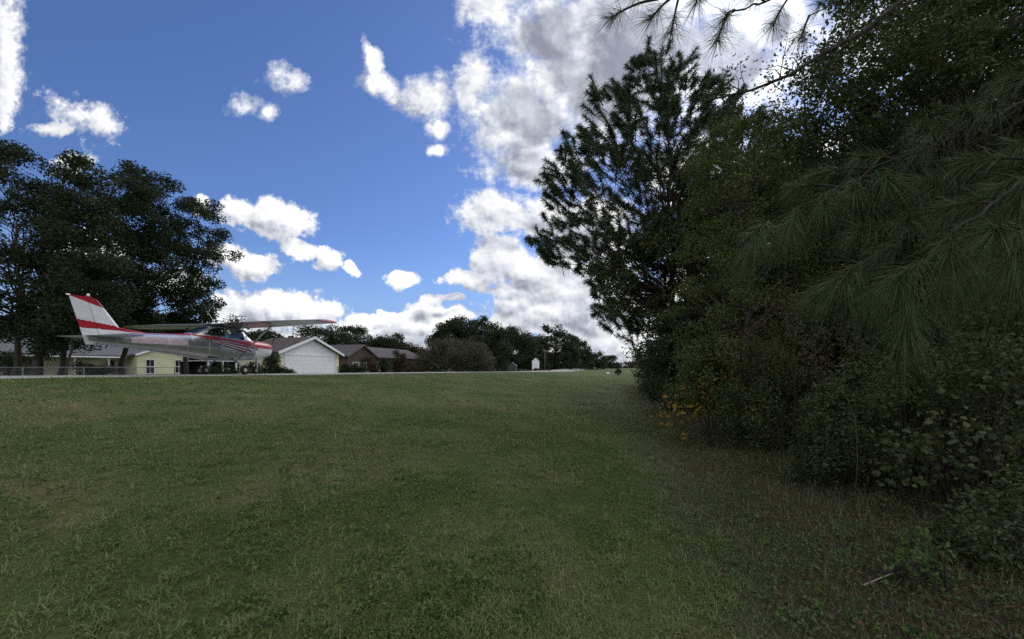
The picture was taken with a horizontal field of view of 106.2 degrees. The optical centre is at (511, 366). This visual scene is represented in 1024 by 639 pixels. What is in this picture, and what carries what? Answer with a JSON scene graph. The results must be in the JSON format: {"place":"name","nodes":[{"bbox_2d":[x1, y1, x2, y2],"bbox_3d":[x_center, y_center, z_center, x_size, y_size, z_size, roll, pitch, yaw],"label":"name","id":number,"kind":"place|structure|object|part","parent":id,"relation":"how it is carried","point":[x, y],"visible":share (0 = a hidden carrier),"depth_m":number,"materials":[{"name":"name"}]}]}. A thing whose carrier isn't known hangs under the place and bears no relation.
{"place":"outdoors","nodes":[
{"label":"outdoors","id":0,"kind":"place"},
{"bbox_2d":[0,367,594,378],"bbox_3d":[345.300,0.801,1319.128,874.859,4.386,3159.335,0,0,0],"label":"road","id":1,"kind":"structure","parent":0,"point":[74,376],"depth_m":16.30,"materials":[{"name":"grey asphalt"}]},
{"bbox_2d":[60,293,336,374],"bbox_3d":[-12.307,-0.994,16.405,8.299,2.660,8.233,0,0,-30],"label":"light aircraft","id":2,"kind":"object","parent":1,"relation":"on","point":[97,324],"visible":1,"depth_m":15.03,"materials":[{"name":"silver metal"}]},
{"bbox_3d":[-12.986,-1.420,15.871,0.101,0.379,0.873,0,0,9],"label":"side window","id":3,"kind":"part","parent":2,"relation":"part of","materials":[{"name":"glass"}]},
{"bbox_2d":[0,0,1020,366],"label":"sky","id":4,"kind":"structure","parent":0,"point":[372,164],"materials":[{"name":"blue"}]},
{"bbox_2d":[0,367,1023,638],"bbox_3d":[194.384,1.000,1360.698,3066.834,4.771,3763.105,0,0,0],"label":"field","id":5,"kind":"structure","parent":0,"point":[144,489],"depth_m":3.36,"materials":[{"name":"green plant"}]},
{"bbox_2d":[0,349,32,375],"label":"bush","id":6,"kind":"object","parent":5,"relation":"on","point":[9,362],"visible":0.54,"depth_m":39.59,"materials":[{"name":"green plant"}]},
{"bbox_2d":[0,139,83,375],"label":"oak tree","id":7,"kind":"object","parent":5,"relation":"on","point":[10,154],"visible":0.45,"depth_m":30.10,"materials":[{"name":"green plant"}]},
{"bbox_2d":[1,148,136,375],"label":"oak tree","id":8,"kind":"object","parent":5,"relation":"on","point":[57,221],"visible":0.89,"depth_m":27.77,"materials":[{"name":"green plant"}]},
{"bbox_2d":[69,359,97,374],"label":"bush","id":9,"kind":"object","parent":5,"relation":"on","point":[90,371],"visible":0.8,"depth_m":40.73,"materials":[{"name":"green plant"}]},
{"bbox_2d":[0,367,174,375],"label":"chain link fence","id":10,"kind":"object","parent":5,"relation":"on","point":[83,369],"visible":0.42,"depth_m":27.03,"materials":[{"name":"grey metal"}]},
{"bbox_2d":[0,336,188,375],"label":"yellow house","id":11,"kind":"structure","parent":5,"relation":"on","point":[109,355],"depth_m":52.81,"materials":[{"name":"yellow paint"}]},
{"bbox_2d":[106,360,115,371],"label":"window","id":12,"kind":"structure","parent":11,"relation":"in","point":[112,362],"depth_m":52.99,"materials":[{"name":"black glass"}]},
{"bbox_2d":[145,359,154,373],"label":"window","id":13,"kind":"structure","parent":11,"relation":"in","point":[148,362],"depth_m":54.50,"materials":[{"name":"white glass"}]},
{"bbox_2d":[175,360,182,372],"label":"window","id":14,"kind":"structure","parent":11,"relation":"in","point":[177,362],"depth_m":57.92,"materials":[{"name":"white glass"}]},
{"bbox_2d":[59,228,144,374],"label":"oak tree","id":15,"kind":"object","parent":5,"relation":"on","point":[111,263],"visible":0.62,"depth_m":26.70,"materials":[{"name":"green plant"}]},
{"bbox_2d":[95,363,117,374],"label":"bush","id":16,"kind":"object","parent":5,"relation":"on","point":[103,371],"visible":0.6,"depth_m":41.71,"materials":[{"name":"green plant"}]},
{"bbox_2d":[57,159,176,374],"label":"oak tree","id":17,"kind":"object","parent":5,"relation":"on","point":[131,238],"visible":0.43,"depth_m":32.24,"materials":[{"name":"green plant"}]},
{"bbox_2d":[115,308,190,359],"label":"broadleaf tree","id":18,"kind":"object","parent":5,"relation":"on","point":[158,330],"visible":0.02,"depth_m":75.47,"materials":[{"name":"green plant"}]},
{"bbox_2d":[116,167,205,374],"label":"oak tree","id":19,"kind":"object","parent":5,"relation":"on","point":[178,304],"visible":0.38,"depth_m":35.08,"materials":[{"name":"green plant"}]},
{"bbox_2d":[158,195,247,373],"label":"oak tree","id":20,"kind":"object","parent":5,"relation":"on","point":[193,277],"visible":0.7,"depth_m":36.44,"materials":[{"name":"green plant"}]},
{"bbox_2d":[180,360,238,373],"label":"carport","id":21,"kind":"object","parent":5,"relation":"on","point":[193,363],"visible":0.23,"depth_m":43.75,"materials":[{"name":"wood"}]},
{"bbox_2d":[189,363,229,373],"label":"parked car","id":22,"kind":"object","parent":5,"relation":"on","point":[196,368],"visible":0.2,"depth_m":43.50,"materials":[{"name":"paint"}]},
{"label":"car window","id":23,"kind":"part","parent":22,"relation":"part of","materials":[{"name":"black glass"}]},
{"bbox_2d":[209,363,239,373],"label":"bush","id":24,"kind":"object","parent":5,"relation":"on","point":[218,369],"visible":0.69,"depth_m":32.79,"materials":[{"name":"green plant"}]},
{"bbox_2d":[189,328,295,371],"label":"broadleaf tree","id":25,"kind":"object","parent":5,"relation":"on","point":[255,335],"visible":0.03,"depth_m":80.21,"materials":[{"name":"green plant"}]},
{"bbox_2d":[244,362,261,373],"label":"bush","id":26,"kind":"object","parent":5,"relation":"on","point":[250,365],"visible":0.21,"depth_m":30.89,"materials":[{"name":"green plant"}]},
{"bbox_2d":[259,351,281,373],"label":"bush","id":27,"kind":"object","parent":5,"relation":"on","point":[270,364],"visible":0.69,"depth_m":29.80,"materials":[{"name":"green plant"}]},
{"bbox_2d":[269,365,295,373],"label":"bush","id":28,"kind":"object","parent":5,"relation":"on","point":[279,369],"visible":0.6,"depth_m":29.46,"materials":[{"name":"green plant"}]},
{"bbox_2d":[239,337,343,373],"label":"garage","id":29,"kind":"structure","parent":5,"relation":"on","point":[307,355],"depth_m":38.03,"materials":[{"name":"beige paint"}]},
{"bbox_2d":[286,355,333,372],"bbox_3d":[-20.047,-0.006,38.486,0.034,2.096,6.200,0,0,15],"label":"garage door","id":30,"kind":"structure","parent":29,"relation":"in","point":[300,364],"depth_m":38.30,"materials":[{"name":"white metal"}]},
{"bbox_2d":[291,324,357,344],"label":"broadleaf tree","id":31,"kind":"object","parent":5,"relation":"on","point":[331,337],"visible":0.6,"depth_m":78.99,"materials":[{"name":"green plant"}]},
{"bbox_2d":[337,363,354,372],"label":"bush","id":32,"kind":"object","parent":5,"relation":"on","point":[345,368],"visible":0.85,"depth_m":36.30,"materials":[{"name":"green plant"}]},
{"bbox_2d":[337,324,374,344],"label":"broadleaf tree","id":33,"kind":"object","parent":5,"relation":"on","point":[356,332],"visible":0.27,"depth_m":91.08,"materials":[{"name":"green plant"}]},
{"bbox_2d":[351,364,365,372],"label":"bush","id":34,"kind":"object","parent":5,"relation":"on","point":[357,369],"visible":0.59,"depth_m":49.81,"materials":[{"name":"green plant"}]},
{"bbox_2d":[359,355,379,372],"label":"bush","id":35,"kind":"object","parent":5,"relation":"on","point":[371,367],"visible":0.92,"depth_m":49.73,"materials":[{"name":"green plant"}]},
{"bbox_2d":[330,344,420,372],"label":"brick house","id":36,"kind":"structure","parent":5,"relation":"on","point":[353,354],"depth_m":63.12,"materials":[{"name":"brown brick"}]},
{"bbox_2d":[378,357,392,372],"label":"bush","id":37,"kind":"object","parent":5,"relation":"on","point":[383,363],"visible":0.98,"depth_m":51.76,"materials":[{"name":"green plant"}]},
{"bbox_2d":[366,333,409,349],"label":"broadleaf tree","id":38,"kind":"object","parent":5,"relation":"on","point":[384,342],"visible":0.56,"depth_m":86.78,"materials":[{"name":"green plant"}]},
{"bbox_2d":[389,332,405,344],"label":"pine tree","id":39,"kind":"object","parent":5,"relation":"on","point":[400,336],"visible":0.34,"depth_m":94.54,"materials":[{"name":"plant"}]},
{"bbox_2d":[390,349,407,371],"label":"bush","id":40,"kind":"object","parent":5,"relation":"on","point":[398,363],"visible":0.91,"depth_m":59.72,"materials":[{"name":"green plant"}]},
{"bbox_2d":[403,361,418,371],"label":"bush","id":41,"kind":"object","parent":5,"relation":"on","point":[411,369],"visible":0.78,"depth_m":57.82,"materials":[{"name":"green plant"}]},
{"bbox_2d":[404,342,426,355],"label":"broadleaf tree","id":42,"kind":"object","parent":5,"relation":"on","point":[413,348],"visible":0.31,"depth_m":91.25,"materials":[{"name":"green plant"}]},
{"bbox_2d":[412,336,496,371],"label":"crape myrtle","id":43,"kind":"object","parent":5,"relation":"on","point":[459,355],"visible":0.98,"depth_m":61.19,"materials":[{"name":"green plant"}]},
{"bbox_2d":[424,314,516,371],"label":"oak tree","id":44,"kind":"object","parent":5,"relation":"on","point":[489,333],"visible":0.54,"depth_m":82.11,"materials":[{"name":"green plant"}]},
{"bbox_2d":[491,360,508,370],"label":"bush","id":45,"kind":"object","parent":5,"relation":"on","point":[502,366],"visible":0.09,"depth_m":104.20,"materials":[{"name":"green plant"}]},
{"bbox_2d":[0,373,1023,638],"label":"dry straw","id":46,"kind":"object","parent":5,"relation":"on","point":[506,521],"visible":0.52,"depth_m":3.16,"materials":[{"name":"beige plant"}]},
{"bbox_2d":[507,362,516,370],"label":"garden shed","id":47,"kind":"structure","parent":5,"relation":"on","point":[511,366],"depth_m":97.23,"materials":[{"name":"grey"}]},
{"bbox_2d":[0,376,1023,638],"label":"lawn weeds","id":48,"kind":"object","parent":5,"relation":"on","point":[362,602],"visible":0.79,"depth_m":3.07,"materials":[{"name":"green plant"}]},
{"bbox_2d":[494,325,541,370],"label":"oak tree","id":49,"kind":"object","parent":5,"relation":"on","point":[515,339],"visible":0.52,"depth_m":120.18,"materials":[{"name":"green plant"}]},
{"bbox_2d":[515,334,552,369],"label":"oak tree","id":50,"kind":"object","parent":5,"relation":"on","point":[542,347],"visible":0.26,"depth_m":143.83,"materials":[{"name":"green plant"}]},
{"bbox_2d":[531,358,539,369],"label":"garden shed","id":51,"kind":"structure","parent":5,"relation":"on","point":[535,362],"depth_m":106.76,"materials":[{"name":"white"}]},
{"bbox_2d":[532,368,550,370],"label":"bush","id":52,"kind":"object","parent":5,"relation":"on","point":[537,369],"visible":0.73,"depth_m":105.83,"materials":[{"name":"green plant"}]},
{"bbox_2d":[495,359,597,369],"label":"broadleaf tree","id":53,"kind":"object","parent":5,"relation":"on","point":[592,364],"visible":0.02,"depth_m":199.13,"materials":[{"name":"green plant"}]},
{"bbox_2d":[536,324,582,369],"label":"oak tree","id":54,"kind":"object","parent":5,"relation":"on","point":[558,357],"visible":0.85,"depth_m":156.52,"materials":[{"name":"green plant"}]},
{"bbox_2d":[561,333,592,369],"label":"oak tree","id":55,"kind":"object","parent":5,"relation":"on","point":[585,349],"visible":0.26,"depth_m":188.51,"materials":[{"name":"green plant"}]},
{"bbox_2d":[585,350,607,368],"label":"broadleaf tree","id":56,"kind":"object","parent":5,"relation":"on","point":[601,364],"visible":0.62,"depth_m":233.01,"materials":[{"name":"green plant"}]},
{"bbox_2d":[602,355,621,368],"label":"broadleaf tree","id":57,"kind":"object","parent":5,"relation":"on","point":[610,363],"visible":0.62,"depth_m":298.38,"materials":[{"name":"green plant"}]},
{"bbox_2d":[614,368,621,375],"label":"bush","id":58,"kind":"object","parent":5,"relation":"on","point":[618,371],"visible":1,"depth_m":61.90,"materials":[{"name":"green plant"}]},
{"bbox_2d":[619,361,636,367],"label":"broadleaf tree","id":59,"kind":"object","parent":5,"relation":"on","point":[628,364],"visible":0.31,"depth_m":329.24,"materials":[{"name":"green plant"}]},
{"bbox_2d":[523,34,748,404],"bbox_3d":[5.105,-5.889,15.733,9.116,15.343,6.646,0,0,-29],"label":"pine tree","id":60,"kind":"object","parent":5,"relation":"on","point":[665,104],"visible":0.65,"depth_m":14.56,"materials":[{"name":"green plant"}]},
{"bbox_2d":[627,350,677,390],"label":"shrub","id":61,"kind":"object","parent":5,"relation":"on","point":[637,359],"visible":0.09,"depth_m":23.83,"materials":[{"name":"green plant"}]},
{"bbox_2d":[635,348,723,412],"bbox_3d":[5.984,0.479,13.603,3.144,2.274,2.209,0,0,-34],"label":"shrub","id":62,"kind":"object","parent":5,"relation":"on","point":[652,391],"visible":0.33,"depth_m":13.30,"materials":[{"name":"green plant"}]},
{"bbox_2d":[581,172,785,409],"bbox_3d":[6.626,-2.695,14.148,7.443,8.924,5.000,0,0,-35],"label":"hardwood tree","id":63,"kind":"object","parent":5,"relation":"on","point":[669,327],"visible":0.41,"depth_m":13.25,"materials":[{"name":"green plant"}]},
{"bbox_2d":[645,268,722,353],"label":"tree","id":64,"kind":"object","parent":5,"relation":"on","point":[677,299],"visible":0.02,"depth_m":34.30,"materials":[{"name":"green plant"}]},
{"bbox_2d":[650,371,771,445],"bbox_3d":[3.923,0.827,7.525,2.434,1.529,0.998,0,0,6],"label":"shrub","id":65,"kind":"object","parent":5,"relation":"on","point":[679,412],"visible":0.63,"depth_m":7.65,"materials":[{"name":"green plant"}]},
{"bbox_2d":[667,103,790,396],"bbox_3d":[11.045,-5.843,19.190,7.988,15.250,5.065,0,0,-39],"label":"pine tree","id":66,"kind":"object","parent":5,"relation":"on","point":[756,113],"visible":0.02,"depth_m":18.32,"materials":[{"name":"green plant"}]},
{"bbox_2d":[663,321,801,437],"bbox_3d":[4.757,0.276,8.203,3.228,2.610,1.852,0,0,-11],"label":"shrub","id":67,"kind":"object","parent":5,"relation":"on","point":[684,393],"visible":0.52,"depth_m":8.06,"materials":[{"name":"green plant"}]},
{"bbox_2d":[664,112,828,394],"bbox_3d":[12.442,-4.209,20.417,11.194,12.337,10.595,0,0,-10],"label":"tree","id":68,"kind":"object","parent":5,"relation":"on","point":[731,206],"visible":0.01,"depth_m":17.84,"materials":[{"name":"green plant"}]},
{"bbox_2d":[661,99,836,436],"bbox_3d":[5.265,-2.086,8.665,4.449,7.690,2.645,0,0,-34],"label":"hardwood tree","id":69,"kind":"object","parent":5,"relation":"on","point":[706,159],"visible":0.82,"depth_m":8.23,"materials":[{"name":"green plant"}]},
{"bbox_2d":[709,351,855,451],"bbox_3d":[5.090,0.630,7.214,3.087,1.866,1.809,0,0,-32],"label":"shrub","id":70,"kind":"object","parent":5,"relation":"on","point":[725,396],"visible":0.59,"depth_m":7.02,"materials":[{"name":"green plant"}]},
{"bbox_2d":[694,92,880,396],"bbox_3d":[12.069,-3.564,16.195,9.877,10.886,9.349,0,0,3],"label":"tree","id":71,"kind":"object","parent":5,"relation":"on","point":[774,101],"visible":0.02,"depth_m":14.13,"materials":[{"name":"green plant"}]},
{"bbox_2d":[715,291,882,456],"bbox_3d":[4.921,0.102,6.595,2.774,2.900,1.520,0,0,-23],"label":"shrub","id":72,"kind":"object","parent":5,"relation":"on","point":[795,329],"visible":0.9,"depth_m":6.50,"materials":[{"name":"green plant"}]},
{"bbox_2d":[581,0,1023,408],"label":"pine tree","id":73,"kind":"object","parent":5,"relation":"on","point":[1015,256],"visible":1,"depth_m":2.26,"materials":[{"name":"green plant"}]},
{"bbox_2d":[694,0,935,138],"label":"bare branch tree","id":74,"kind":"object","parent":5,"relation":"on","point":[856,35],"visible":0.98,"depth_m":3.66,"materials":[{"name":"green plant"}]},
{"bbox_2d":[720,103,932,421],"bbox_3d":[8.471,-2.551,10.097,6.514,8.676,3.652,0,0,-25],"label":"hardwood tree","id":75,"kind":"object","parent":5,"relation":"on","point":[822,148],"visible":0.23,"depth_m":9.23,"materials":[{"name":"green plant"}]},
{"bbox_2d":[631,387,1023,638],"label":"fallen leaves","id":76,"kind":"object","parent":5,"relation":"on","point":[860,622],"depth_m":3.26,"materials":[{"name":"brown plant"}]},
{"bbox_2d":[841,377,857,505],"bbox_3d":[3.716,0.810,4.225,0.247,1.473,0.109,0,0,0],"label":"dry stem","id":77,"kind":"object","parent":5,"relation":"on","point":[857,457],"visible":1,"depth_m":4.20,"materials":[{"name":"brown plant"}]},
{"bbox_2d":[784,355,930,489],"bbox_3d":[4.760,0.714,5.202,2.488,1.763,1.260,0,0,-29],"label":"shrub","id":78,"kind":"object","parent":5,"relation":"on","point":[813,458],"visible":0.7,"depth_m":4.95,"materials":[{"name":"green plant"}]},
{"bbox_2d":[740,92,1012,419],"bbox_3d":[12.088,-2.689,11.546,7.728,8.999,8.165,0,0,1],"label":"tree","id":79,"kind":"object","parent":5,"relation":"on","point":[830,241],"visible":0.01,"depth_m":11.90,"materials":[{"name":"green plant"}]},
{"bbox_2d":[756,7,1023,437],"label":"tree","id":80,"kind":"object","parent":5,"relation":"on","point":[901,249],"visible":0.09,"depth_m":8.63,"materials":[{"name":"green plant"}]},
{"bbox_2d":[863,553,917,585],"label":"fallen twig","id":81,"kind":"object","parent":5,"relation":"on","point":[882,577],"visible":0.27,"depth_m":2.75,"materials":[{"name":"wood"}]},
{"bbox_2d":[772,0,1023,448],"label":"hardwood tree","id":82,"kind":"object","parent":5,"relation":"on","point":[977,36],"visible":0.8,"depth_m":6.41,"materials":[{"name":"green plant"}]},
{"bbox_2d":[877,526,958,593],"bbox_3d":[2.880,1.352,2.748,0.576,0.481,0.322,0,0,-23],"label":"weed","id":83,"kind":"object","parent":5,"relation":"on","point":[911,568],"visible":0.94,"depth_m":2.71,"materials":[{"name":"green plant"}]},
{"bbox_2d":[855,326,1023,502],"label":"shrub","id":84,"kind":"object","parent":5,"relation":"on","point":[930,402],"visible":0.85,"depth_m":4.35,"materials":[{"name":"green plant"}]},
{"bbox_2d":[858,152,1023,442],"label":"hardwood tree","id":85,"kind":"object","parent":5,"relation":"on","point":[998,328],"visible":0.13,"depth_m":7.34,"materials":[{"name":"green plant"}]},
{"bbox_2d":[867,333,1023,524],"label":"vine tangle","id":86,"kind":"object","parent":5,"relation":"on","point":[992,435],"visible":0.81,"depth_m":3.92,"materials":[{"name":"green plant"}]},
{"bbox_2d":[871,327,1023,493],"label":"shrub","id":87,"kind":"object","parent":5,"relation":"on","point":[1002,413],"visible":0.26,"depth_m":4.76,"materials":[{"name":"green plant"}]},
{"bbox_2d":[919,464,1023,578],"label":"shrub","id":88,"kind":"object","parent":5,"relation":"on","point":[984,533],"visible":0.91,"depth_m":2.99,"materials":[{"name":"green plant"}]},
{"bbox_2d":[921,54,1023,379],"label":"tree","id":89,"kind":"object","parent":5,"relation":"on","point":[971,95],"visible":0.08,"depth_m":6.46,"materials":[{"name":"green plant"}]},
{"bbox_2d":[616,384,1023,638],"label":"rough grass","id":90,"kind":"structure","parent":0,"point":[632,392],"depth_m":3.70,"materials":[{"name":"green plant"}]}
]}

